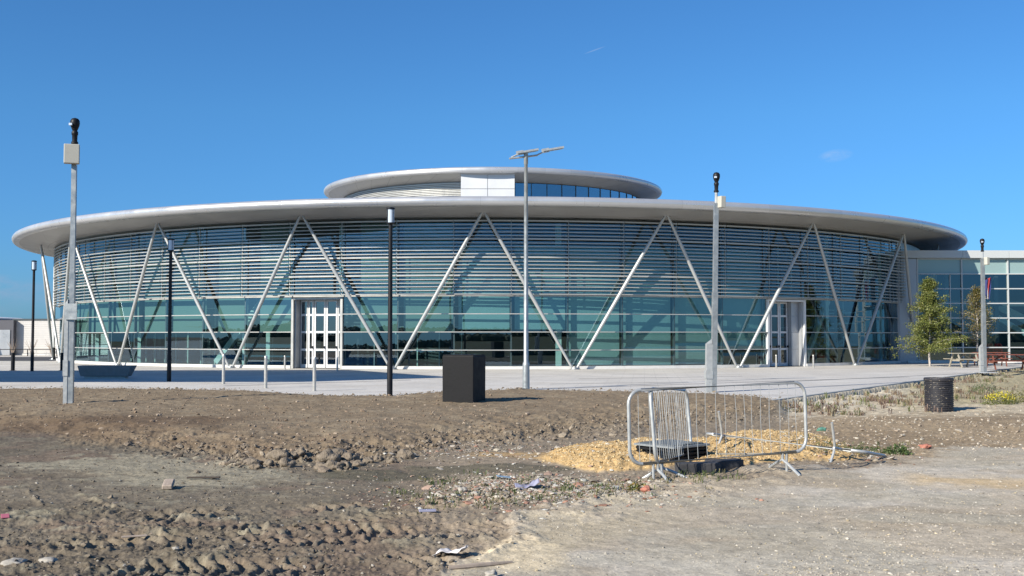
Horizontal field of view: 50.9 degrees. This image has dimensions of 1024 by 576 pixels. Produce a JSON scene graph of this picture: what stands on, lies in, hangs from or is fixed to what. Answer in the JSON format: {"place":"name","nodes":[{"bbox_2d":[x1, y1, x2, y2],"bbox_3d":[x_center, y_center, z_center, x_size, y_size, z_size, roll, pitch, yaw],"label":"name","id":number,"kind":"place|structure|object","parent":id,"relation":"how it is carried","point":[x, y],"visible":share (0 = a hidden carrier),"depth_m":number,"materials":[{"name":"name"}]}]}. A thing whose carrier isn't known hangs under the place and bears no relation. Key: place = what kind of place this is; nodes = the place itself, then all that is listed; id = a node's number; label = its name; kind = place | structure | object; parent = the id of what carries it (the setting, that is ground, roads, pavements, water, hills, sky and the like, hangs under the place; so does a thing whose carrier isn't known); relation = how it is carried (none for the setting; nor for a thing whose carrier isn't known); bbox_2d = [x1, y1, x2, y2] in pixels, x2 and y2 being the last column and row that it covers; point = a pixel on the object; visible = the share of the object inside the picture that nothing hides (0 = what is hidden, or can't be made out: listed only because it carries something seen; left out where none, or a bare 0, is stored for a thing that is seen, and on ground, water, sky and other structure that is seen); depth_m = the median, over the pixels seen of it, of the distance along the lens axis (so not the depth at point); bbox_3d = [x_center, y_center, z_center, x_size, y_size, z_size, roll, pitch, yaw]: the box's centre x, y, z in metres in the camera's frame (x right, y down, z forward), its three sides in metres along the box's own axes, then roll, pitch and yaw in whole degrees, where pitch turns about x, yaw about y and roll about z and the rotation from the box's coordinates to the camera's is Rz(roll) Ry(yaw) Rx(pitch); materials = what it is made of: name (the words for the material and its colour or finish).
{"place":"outdoors","nodes":[
{"label":"outdoors","id":0,"kind":"place"},
{"bbox_2d":[0,317,22,354],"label":"dark building","id":1,"kind":"structure","parent":0,"point":[7,330],"depth_m":91.42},
{"bbox_2d":[0,330,9,354],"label":"door","id":2,"kind":"structure","parent":1,"relation":"in","point":[4,334],"depth_m":91.32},
{"bbox_2d":[0,357,57,360],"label":"road","id":3,"kind":"structure","parent":0,"point":[25,358],"depth_m":78.55,"materials":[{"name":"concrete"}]},
{"bbox_2d":[0,385,775,398],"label":"spilled soil","id":4,"kind":"structure","parent":0,"point":[713,392],"depth_m":32.50,"materials":[{"name":"soil"}]},
{"bbox_2d":[0,355,1021,398],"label":"pavement","id":5,"kind":"structure","parent":0,"point":[45,374],"depth_m":41.78,"materials":[{"name":"concrete"}]},
{"bbox_2d":[9,353,15,370],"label":"bollard","id":6,"kind":"object","parent":5,"relation":"on","point":[12,361],"visible":1,"depth_m":51.33,"materials":[{"name":"metal"}]},
{"bbox_2d":[30,260,36,370],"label":"lantern post","id":7,"kind":"object","parent":5,"relation":"on","point":[34,266],"visible":0.95,"depth_m":50.52,"materials":[{"name":"metal"}]},
{"bbox_2d":[59,353,63,370],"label":"bollard","id":8,"kind":"object","parent":5,"relation":"on","point":[61,360],"visible":0.8,"depth_m":51.33,"materials":[{"name":"metal"}]},
{"bbox_2d":[0,349,145,355],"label":"rail","id":9,"kind":"object","parent":5,"relation":"on","point":[56,350],"visible":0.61,"depth_m":88.33,"materials":[{"name":"metal"}]},
{"bbox_2d":[13,319,152,354],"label":"white building","id":10,"kind":"structure","parent":5,"relation":"on","point":[23,331],"depth_m":91.96,"materials":[{"name":"grey"}]},
{"bbox_2d":[78,365,136,377],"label":"concrete bench","id":11,"kind":"object","parent":5,"relation":"on","point":[105,371],"visible":0.98,"depth_m":41.78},
{"bbox_2d":[167,238,173,381],"bbox_3d":[-12.469,0.844,39.195,0.240,5.310,0.240,0,-3,0],"label":"lantern post","id":12,"kind":"object","parent":5,"relation":"on","point":[170,250],"visible":0.94,"depth_m":39.16,"materials":[{"name":"metal"}]},
{"bbox_2d":[222,354,224,383],"bbox_3d":[-9.932,2.794,37.020,0.174,1.020,0.177,0,-3,0],"label":"bollard","id":13,"kind":"object","parent":5,"relation":"on","point":[223,368],"visible":0.98,"depth_m":36.98,"materials":[{"name":"metal"}]},
{"bbox_2d":[264,356,267,387],"bbox_3d":[-7.802,2.662,34.069,0.174,1.020,0.177,0,-3,0],"label":"bollard","id":14,"kind":"object","parent":5,"relation":"on","point":[265,369],"visible":1,"depth_m":34.03,"materials":[{"name":"metal"}]},
{"bbox_2d":[312,357,315,390],"bbox_3d":[-5.934,2.583,32.287,0.174,1.020,0.177,0,-3,0],"label":"bollard","id":15,"kind":"object","parent":5,"relation":"on","point":[314,374],"visible":1,"depth_m":32.24,"materials":[{"name":"metal"}]},
{"bbox_2d":[386,207,394,395],"bbox_3d":[-3.356,0.417,29.633,0.240,5.310,0.240,0,-3,0],"label":"lantern post","id":16,"kind":"object","parent":5,"relation":"on","point":[390,216],"visible":0.98,"depth_m":29.59,"materials":[{"name":"metal"}]},
{"bbox_2d":[12,167,967,369],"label":"round building","id":17,"kind":"structure","parent":5,"relation":"on","point":[620,268],"depth_m":56.73,"materials":[{"name":"glass"}]},
{"bbox_2d":[60,305,63,352],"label":"window","id":18,"kind":"structure","parent":17,"relation":"in","point":[61,307],"depth_m":70.64,"materials":[{"name":"teal glass"}]},
{"bbox_2d":[61,246,65,303],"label":"upper window","id":19,"kind":"structure","parent":17,"relation":"in","point":[65,246],"depth_m":69.92,"materials":[{"name":"blue glass"}]},
{"bbox_2d":[308,300,313,367],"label":"door leaf","id":20,"kind":"structure","parent":17,"relation":"in","point":[310,302],"depth_m":55.17,"materials":[{"name":"white metal"}]},
{"bbox_2d":[314,300,325,367],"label":"door leaf","id":21,"kind":"structure","parent":17,"relation":"in","point":[319,305],"depth_m":55.05,"materials":[{"name":"white metal"}]},
{"bbox_2d":[326,300,337,367],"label":"door leaf","id":22,"kind":"structure","parent":17,"relation":"in","point":[331,305],"depth_m":54.88,"materials":[{"name":"white metal"}]},
{"bbox_2d":[515,183,531,195],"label":"clerestory window","id":23,"kind":"structure","parent":17,"relation":"in","point":[519,187],"depth_m":73.97,"materials":[{"name":"blue glass"}]},
{"bbox_2d":[532,184,546,196],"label":"clerestory window","id":24,"kind":"structure","parent":17,"relation":"in","point":[538,190],"depth_m":74.28,"materials":[{"name":"blue glass"}]},
{"bbox_2d":[547,184,561,196],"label":"clerestory window","id":25,"kind":"structure","parent":17,"relation":"in","point":[552,190],"depth_m":74.64,"materials":[{"name":"blue glass"}]},
{"bbox_2d":[562,185,575,196],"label":"clerestory window","id":26,"kind":"structure","parent":17,"relation":"in","point":[567,191],"depth_m":75.12,"materials":[{"name":"blue glass"}]},
{"bbox_2d":[576,186,588,196],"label":"clerestory window","id":27,"kind":"structure","parent":17,"relation":"in","point":[580,191],"depth_m":75.72,"materials":[{"name":"blue glass"}]},
{"bbox_2d":[589,187,600,197],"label":"clerestory window","id":28,"kind":"structure","parent":17,"relation":"in","point":[593,192],"depth_m":76.39,"materials":[{"name":"blue glass"}]},
{"bbox_2d":[601,189,610,197],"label":"clerestory window","id":29,"kind":"structure","parent":17,"relation":"in","point":[604,193],"depth_m":77.16,"materials":[{"name":"blue glass"}]},
{"bbox_2d":[611,190,619,197],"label":"clerestory window","id":30,"kind":"structure","parent":17,"relation":"in","point":[614,194],"depth_m":78.03,"materials":[{"name":"blue glass"}]},
{"bbox_2d":[620,192,626,197],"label":"clerestory window","id":31,"kind":"structure","parent":17,"relation":"in","point":[622,195],"depth_m":78.95,"materials":[{"name":"blue glass"}]},
{"bbox_2d":[770,302,779,365],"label":"door leaf","id":32,"kind":"structure","parent":17,"relation":"in","point":[774,313],"depth_m":58.16,"materials":[{"name":"white glass"}]},
{"bbox_2d":[779,302,788,365],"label":"door leaf","id":33,"kind":"structure","parent":17,"relation":"in","point":[783,319],"depth_m":58.50,"materials":[{"name":"white glass"}]},
{"bbox_2d":[509,146,563,388],"bbox_3d":[0.768,-0.629,33.417,1.737,7.637,0.290,0,-3,-9],"label":"lamp post","id":34,"kind":"object","parent":5,"relation":"on","point":[526,376],"visible":0.98,"depth_m":33.36,"materials":[{"name":"metal"}]},
{"bbox_2d":[230,371,1014,387],"bbox_3d":[8.017,3.462,40.545,36.404,0.008,7.770,1,-3,-20],"label":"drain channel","id":35,"kind":"object","parent":5,"relation":"on","point":[662,382],"visible":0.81,"depth_m":38.98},
{"bbox_2d":[704,172,725,391],"bbox_3d":[5.970,-0.037,31.618,0.533,6.795,0.312,1,-3,0],"label":"camera post","id":36,"kind":"object","parent":5,"relation":"on","point":[710,374],"visible":0.97,"depth_m":31.58,"materials":[{"name":"metal"}]},
{"bbox_2d":[829,250,1023,362],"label":"glazed link building","id":37,"kind":"structure","parent":5,"relation":"on","point":[957,272],"depth_m":67.96,"materials":[{"name":"teal glass"}]},
{"bbox_2d":[987,343,993,359],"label":"armchair","id":38,"kind":"object","parent":37,"relation":"on","point":[990,349],"visible":0.38,"depth_m":66.88,"materials":[{"name":"red fabric"}]},
{"bbox_2d":[994,343,1002,359],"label":"armchair","id":39,"kind":"object","parent":37,"relation":"on","point":[998,349],"visible":0.6,"depth_m":66.75,"materials":[{"name":"red fabric"}]},
{"bbox_2d":[887,276,967,365],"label":"birch tree","id":40,"kind":"object","parent":5,"relation":"on","point":[927,303],"visible":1,"depth_m":58.26,"materials":[{"name":"green plant"}]},
{"bbox_2d":[943,353,978,367],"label":"picnic table","id":41,"kind":"object","parent":5,"relation":"on","point":[960,359],"visible":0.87,"depth_m":56.59,"materials":[{"name":"brown wood"}]},
{"bbox_2d":[955,286,999,364],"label":"birch tree","id":42,"kind":"object","parent":5,"relation":"on","point":[974,300],"visible":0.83,"depth_m":61.02,"materials":[{"name":"green plant"}]},
{"bbox_2d":[970,352,1011,366],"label":"picnic table","id":43,"kind":"object","parent":5,"relation":"on","point":[1003,358],"visible":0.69,"depth_m":58.72,"materials":[{"name":"red wood"}]},
{"bbox_2d":[987,354,1023,369],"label":"picnic table","id":44,"kind":"object","parent":5,"relation":"on","point":[993,361],"visible":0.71,"depth_m":52.31,"materials":[{"name":"red wood"}]},
{"bbox_2d":[0,368,1023,575],"bbox_3d":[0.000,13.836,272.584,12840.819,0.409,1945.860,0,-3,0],"label":"ground","id":45,"kind":"structure","parent":0,"point":[670,533],"depth_m":11.61,"materials":[{"name":"soil"}]},
{"bbox_2d":[1,513,9,518],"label":"pink scrap","id":46,"kind":"object","parent":45,"relation":"on","point":[4,516],"visible":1,"depth_m":9.80,"materials":[{"name":"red plastic"}]},
{"bbox_2d":[0,558,27,565],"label":"pale stone","id":47,"kind":"object","parent":45,"relation":"on","point":[10,561],"visible":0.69,"depth_m":7.86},
{"bbox_2d":[38,557,57,562],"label":"pale stone","id":48,"kind":"object","parent":45,"relation":"on","point":[47,559],"visible":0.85,"depth_m":7.95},
{"bbox_2d":[62,118,79,403],"bbox_3d":[-9.984,-0.494,24.284,0.331,6.775,0.348,1,-3,-20],"label":"camera post","id":49,"kind":"object","parent":45,"relation":"on","point":[72,153],"visible":0.98,"depth_m":24.26,"materials":[{"name":"metal"}]},
{"bbox_2d":[65,304,77,319],"bbox_3d":[-9.922,0.534,24.298,0.270,0.360,0.237,0,-3,0],"label":"sign plate","id":50,"kind":"object","parent":49,"relation":"attached to","point":[71,311],"visible":1,"depth_m":24.18,"materials":[{"name":"metal"}]},
{"bbox_2d":[121,534,146,537],"bbox_3d":[-3.113,2.046,8.865,0.200,0.012,0.035,1,-3,-20],"label":"wooden offcut","id":51,"kind":"object","parent":45,"relation":"on","point":[129,536],"visible":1,"depth_m":8.86,"materials":[{"name":"brown wood"}]},
{"bbox_2d":[162,479,174,489],"bbox_3d":[-3.742,2.136,11.710,0.110,0.050,0.220,0,9,-10],"label":"wood block","id":52,"kind":"object","parent":45,"relation":"on","point":[167,484],"depth_m":11.65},
{"bbox_2d":[187,476,219,478],"bbox_3d":[-3.570,2.192,12.444,0.380,0.020,0.030,0,-3,-3],"label":"dark stick","id":53,"kind":"object","parent":45,"relation":"on","point":[203,477],"visible":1,"depth_m":12.44,"materials":[{"name":"brown"}]},
{"bbox_2d":[243,457,263,464],"bbox_3d":[-3.319,2.245,13.815,0.245,0.139,0.202,1,-3,-29],"label":"soil clod","id":54,"kind":"object","parent":45,"relation":"on","point":[250,460],"visible":0.7,"depth_m":13.75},
{"bbox_2d":[249,463,263,469],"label":"soil clod","id":55,"kind":"object","parent":45,"relation":"on","point":[256,466],"visible":0.87,"depth_m":13.50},
{"bbox_2d":[263,459,274,466],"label":"soil clod","id":56,"kind":"object","parent":45,"relation":"on","point":[268,462],"visible":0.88,"depth_m":13.76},
{"bbox_2d":[0,440,551,575],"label":"mud crumbs","id":57,"kind":"object","parent":45,"relation":"on","point":[320,565],"visible":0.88,"depth_m":9.28,"materials":[{"name":"soil"}]},
{"bbox_2d":[265,449,289,460],"bbox_3d":[-3.086,2.208,14.155,0.336,0.181,0.214,0,-3,0],"label":"soil clod","id":58,"kind":"object","parent":45,"relation":"on","point":[276,455],"visible":0.74,"depth_m":14.11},
{"bbox_2d":[279,457,295,467],"bbox_3d":[-2.854,2.240,13.665,0.208,0.178,0.214,0,-3,0],"label":"soil clod","id":59,"kind":"object","parent":45,"relation":"on","point":[287,462],"visible":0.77,"depth_m":13.62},
{"bbox_2d":[289,451,298,458],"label":"soil clod","id":60,"kind":"object","parent":45,"relation":"on","point":[294,455],"visible":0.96,"depth_m":14.20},
{"bbox_2d":[294,446,305,456],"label":"soil clod","id":61,"kind":"object","parent":45,"relation":"on","point":[301,451],"visible":0.84,"depth_m":14.48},
{"bbox_2d":[313,462,324,469],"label":"soil clod","id":62,"kind":"object","parent":45,"relation":"on","point":[318,464],"visible":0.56,"depth_m":13.49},
{"bbox_2d":[315,448,340,462],"bbox_3d":[-2.441,2.257,14.229,0.360,0.271,0.233,0,-3,0],"label":"soil clod","id":63,"kind":"object","parent":45,"relation":"on","point":[325,455],"visible":0.68,"depth_m":14.16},
{"bbox_2d":[322,460,344,470],"bbox_3d":[-2.234,2.222,13.407,0.294,0.164,0.219,0,-3,0],"label":"soil clod","id":64,"kind":"object","parent":45,"relation":"on","point":[332,464],"visible":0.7,"depth_m":13.34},
{"bbox_2d":[332,448,347,455],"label":"soil clod","id":65,"kind":"object","parent":45,"relation":"on","point":[340,451],"visible":0.34,"depth_m":14.54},
{"bbox_2d":[342,460,351,469],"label":"soil clod","id":66,"kind":"object","parent":45,"relation":"on","point":[347,465],"visible":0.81,"depth_m":13.42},
{"bbox_2d":[341,452,359,460],"bbox_3d":[-2.170,2.292,14.367,0.259,0.204,0.204,0,-3,0],"label":"soil clod","id":67,"kind":"object","parent":45,"relation":"on","point":[348,456],"visible":0.52,"depth_m":14.33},
{"bbox_2d":[352,460,366,466],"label":"soil clod","id":68,"kind":"object","parent":45,"relation":"on","point":[358,463],"visible":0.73,"depth_m":13.77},
{"bbox_2d":[362,456,373,463],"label":"soil clod","id":69,"kind":"object","parent":45,"relation":"on","point":[368,459],"visible":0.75,"depth_m":14.20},
{"bbox_2d":[374,455,382,461],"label":"soil clod","id":70,"kind":"object","parent":45,"relation":"on","point":[378,458],"visible":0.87,"depth_m":14.49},
{"bbox_2d":[0,388,774,456],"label":"soil crumbs","id":71,"kind":"object","parent":45,"relation":"on","point":[280,427],"visible":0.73,"depth_m":20.12,"materials":[{"name":"soil"}]},
{"bbox_2d":[386,457,397,463],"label":"soil clod","id":72,"kind":"object","parent":45,"relation":"on","point":[391,460],"visible":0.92,"depth_m":14.19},
{"bbox_2d":[397,449,415,458],"bbox_3d":[-1.459,2.307,14.829,0.265,0.177,0.180,0,-3,0],"label":"soil clod","id":73,"kind":"object","parent":45,"relation":"on","point":[405,454],"visible":0.81,"depth_m":14.79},
{"bbox_2d":[419,509,435,511],"bbox_3d":[-0.790,2.081,10.054,0.160,0.020,0.070,0,-3,-10],"label":"slate piece","id":74,"kind":"object","parent":45,"relation":"on","point":[427,510],"visible":1,"depth_m":10.03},
{"bbox_2d":[432,545,468,555],"bbox_3d":[-0.465,2.001,8.234,0.261,0.088,0.171,0,-3,10],"label":"paper scrap","id":75,"kind":"object","parent":45,"relation":"on","point":[447,550],"visible":1,"depth_m":8.20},
{"bbox_2d":[123,405,778,472],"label":"soil clods","id":76,"kind":"object","parent":45,"relation":"on","point":[323,469],"visible":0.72,"depth_m":16.25,"materials":[{"name":"soil"}]},
{"bbox_2d":[458,487,466,492],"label":"pale stone","id":77,"kind":"object","parent":45,"relation":"on","point":[462,489],"visible":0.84,"depth_m":11.52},
{"bbox_2d":[442,354,485,402],"bbox_3d":[-1.095,2.174,24.600,0.761,1.300,0.761,-1,-3,20],"label":"black box","id":78,"kind":"object","parent":45,"relation":"on","point":[463,378],"visible":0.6,"depth_m":24.28,"materials":[{"name":"plastic"}]},
{"bbox_2d":[448,561,512,569],"bbox_3d":[-0.222,2.022,7.847,0.535,0.046,0.063,1,-3,-30],"label":"root","id":79,"kind":"object","parent":45,"relation":"on","point":[470,565],"visible":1,"depth_m":7.80,"materials":[{"name":"brown wood"}]},
{"bbox_2d":[485,569,498,575],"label":"pale stone","id":80,"kind":"object","parent":45,"relation":"on","point":[493,572],"visible":1,"depth_m":7.50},
{"bbox_2d":[514,478,539,488],"bbox_3d":[0.155,2.138,11.810,0.261,0.111,0.222,0,-3,-10],"label":"plastic sheet","id":81,"kind":"object","parent":45,"relation":"on","point":[534,482],"visible":1,"depth_m":11.77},
{"bbox_2d":[319,434,928,520],"bbox_3d":[1.724,2.241,14.620,7.088,0.258,10.899,-2,-3,32],"label":"rubble","id":82,"kind":"object","parent":45,"relation":"on","point":[530,489],"visible":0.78,"depth_m":11.87,"materials":[{"name":"stone"}]},
{"bbox_2d":[625,480,645,491],"bbox_3d":[1.341,2.142,11.564,0.271,0.140,0.252,0,-3,0],"label":"leafy weed","id":83,"kind":"object","parent":45,"relation":"on","point":[637,485],"visible":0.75,"depth_m":11.55,"materials":[{"name":"green plant"}]},
{"bbox_2d":[640,485,649,491],"bbox_3d":[1.416,2.145,11.419,0.115,0.096,0.115,0,-3,0],"label":"brick lump","id":84,"kind":"object","parent":45,"relation":"on","point":[645,488],"visible":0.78,"depth_m":11.39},
{"bbox_2d":[382,434,909,514],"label":"ground weeds","id":85,"kind":"object","parent":45,"relation":"on","point":[573,486],"visible":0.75,"depth_m":11.83,"materials":[{"name":"green plant"}]},
{"bbox_2d":[642,387,691,477],"bbox_3d":[2.006,1.799,13.374,0.677,1.116,2.490,-6,-7,18],"label":"crowd barrier","id":86,"kind":"object","parent":45,"relation":"on","point":[653,429],"visible":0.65,"depth_m":12.86,"materials":[{"name":"metal"}]},
{"bbox_2d":[634,439,709,459],"bbox_3d":[2.120,2.170,14.267,0.710,0.247,0.710,2,-3,-40],"label":"drainage crate","id":87,"kind":"object","parent":45,"relation":"on","point":[690,449],"visible":0.52,"depth_m":14.09,"materials":[{"name":"black plastic"}]},
{"bbox_2d":[675,461,719,473],"bbox_3d":[2.254,2.200,13.068,0.520,0.160,0.200,0,-3,-6],"label":"kerb block","id":88,"kind":"object","parent":45,"relation":"on","point":[700,466],"depth_m":12.98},
{"bbox_2d":[539,429,864,469],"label":"ochre gravel","id":89,"kind":"structure","parent":45,"relation":"on","point":[641,440],"depth_m":14.78,"materials":[{"name":"gravel"}]},
{"bbox_2d":[706,411,885,461],"bbox_3d":[3.940,2.216,15.304,2.490,0.677,1.116,1,-10,42],"label":"crowd barrier","id":90,"kind":"object","parent":89,"relation":"on","point":[722,435],"visible":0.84,"depth_m":14.68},
{"bbox_2d":[627,381,807,481],"bbox_3d":[2.459,1.694,12.657,2.490,1.116,0.677,0,-2,-23],"label":"crowd barrier","id":91,"kind":"object","parent":45,"relation":"on","point":[663,475],"visible":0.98,"depth_m":12.64,"materials":[{"name":"metal"}]},
{"bbox_2d":[705,458,743,470],"bbox_3d":[2.639,2.214,13.378,0.460,0.160,0.200,1,-3,-24],"label":"kerb block","id":92,"kind":"object","parent":45,"relation":"on","point":[728,464],"depth_m":13.31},
{"bbox_2d":[451,448,1023,575],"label":"stone chippings","id":93,"kind":"object","parent":45,"relation":"on","point":[847,538],"visible":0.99,"depth_m":8.87,"materials":[{"name":"gravel"}]},
{"bbox_2d":[719,453,761,454],"bbox_3d":[3.060,2.175,14.090,0.700,0.020,0.050,0,-3,-2],"label":"wooden offcut","id":94,"kind":"object","parent":45,"relation":"on","point":[737,453],"visible":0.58,"depth_m":14.06,"materials":[{"name":"brown wood"}]},
{"bbox_2d":[781,404,798,411],"bbox_3d":[6.541,2.809,25.449,0.504,0.270,0.490,2,-3,-42],"label":"leafy weed","id":95,"kind":"object","parent":45,"relation":"on","point":[790,407],"visible":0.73,"depth_m":25.42,"materials":[{"name":"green plant"}]},
{"bbox_2d":[816,427,825,430],"bbox_3d":[5.478,2.505,19.002,0.190,0.103,0.114,0,-3,0],"label":"green lump","id":96,"kind":"object","parent":45,"relation":"on","point":[821,429],"visible":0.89,"depth_m":18.97,"materials":[{"name":"green"}]},
{"bbox_2d":[850,444,877,450],"bbox_3d":[5.139,2.362,15.864,0.534,0.095,0.518,0,-3,0],"label":"leafy weed","id":97,"kind":"object","parent":45,"relation":"on","point":[862,447],"visible":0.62,"depth_m":15.83,"materials":[{"name":"green plant"}]},
{"bbox_2d":[770,366,1023,399],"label":"kerb","id":98,"kind":"structure","parent":45,"relation":"on","point":[920,381],"depth_m":36.28,"materials":[{"name":"concrete"}]},
{"bbox_2d":[881,444,913,454],"bbox_3d":[5.494,2.302,15.325,0.478,0.162,0.434,0,-3,0],"label":"leafy weed","id":99,"kind":"object","parent":45,"relation":"on","point":[899,449],"visible":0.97,"depth_m":15.28,"materials":[{"name":"green plant"}]},
{"bbox_2d":[780,377,1023,449],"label":"verge stones","id":100,"kind":"object","parent":45,"relation":"on","point":[902,435],"visible":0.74,"depth_m":18.95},
{"bbox_2d":[782,368,1023,415],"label":"weeds","id":101,"kind":"object","parent":45,"relation":"on","point":[831,410],"visible":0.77,"depth_m":28.81,"materials":[{"name":"beige plant"}]},
{"bbox_2d":[918,444,931,448],"bbox_3d":[6.162,2.368,16.043,0.188,0.092,0.177,0,-3,0],"label":"brick lump","id":102,"kind":"object","parent":45,"relation":"on","point":[927,446],"visible":0.98,"depth_m":15.99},
{"bbox_2d":[923,377,953,412],"bbox_3d":[9.969,2.508,25.106,0.670,0.825,0.670,0,-3,0],"label":"ribbed drum","id":103,"kind":"object","parent":45,"relation":"on","point":[939,393],"visible":0.88,"depth_m":24.84,"materials":[{"name":"plastic"}]},
{"bbox_2d":[978,239,989,374],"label":"camera post","id":104,"kind":"object","parent":45,"relation":"on","point":[982,361],"visible":0.99,"depth_m":48.73,"materials":[{"name":"metal"}]},
{"bbox_2d":[985,277,990,298],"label":"flag","id":105,"kind":"object","parent":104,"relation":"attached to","point":[987,286],"visible":0.95,"depth_m":65.76,"materials":[{"name":"multicoloured fabric"}]},
{"bbox_2d":[969,383,999,391],"bbox_3d":[14.868,3.114,33.850,0.981,0.366,0.952,0,-3,0],"label":"leafy weed","id":106,"kind":"object","parent":45,"relation":"on","point":[978,387],"visible":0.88,"depth_m":33.82,"materials":[{"name":"green plant"}]},
{"bbox_2d":[980,390,1018,404],"bbox_3d":[12.362,2.791,27.213,0.938,0.440,0.960,0,-3,0],"label":"yellow flower bush","id":107,"kind":"object","parent":45,"relation":"on","point":[992,397],"visible":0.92,"depth_m":27.18,"materials":[{"name":"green plant"}]},
{"bbox_2d":[1001,390,1023,402],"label":"dry bush","id":108,"kind":"object","parent":45,"relation":"on","point":[1022,397],"visible":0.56,"depth_m":28.27,"materials":[{"name":"green plant"}]},
{"bbox_2d":[0,0,1023,323],"label":"sky","id":109,"kind":"structure","parent":0,"point":[913,109],"materials":[{"name":"blue"}]}
]}

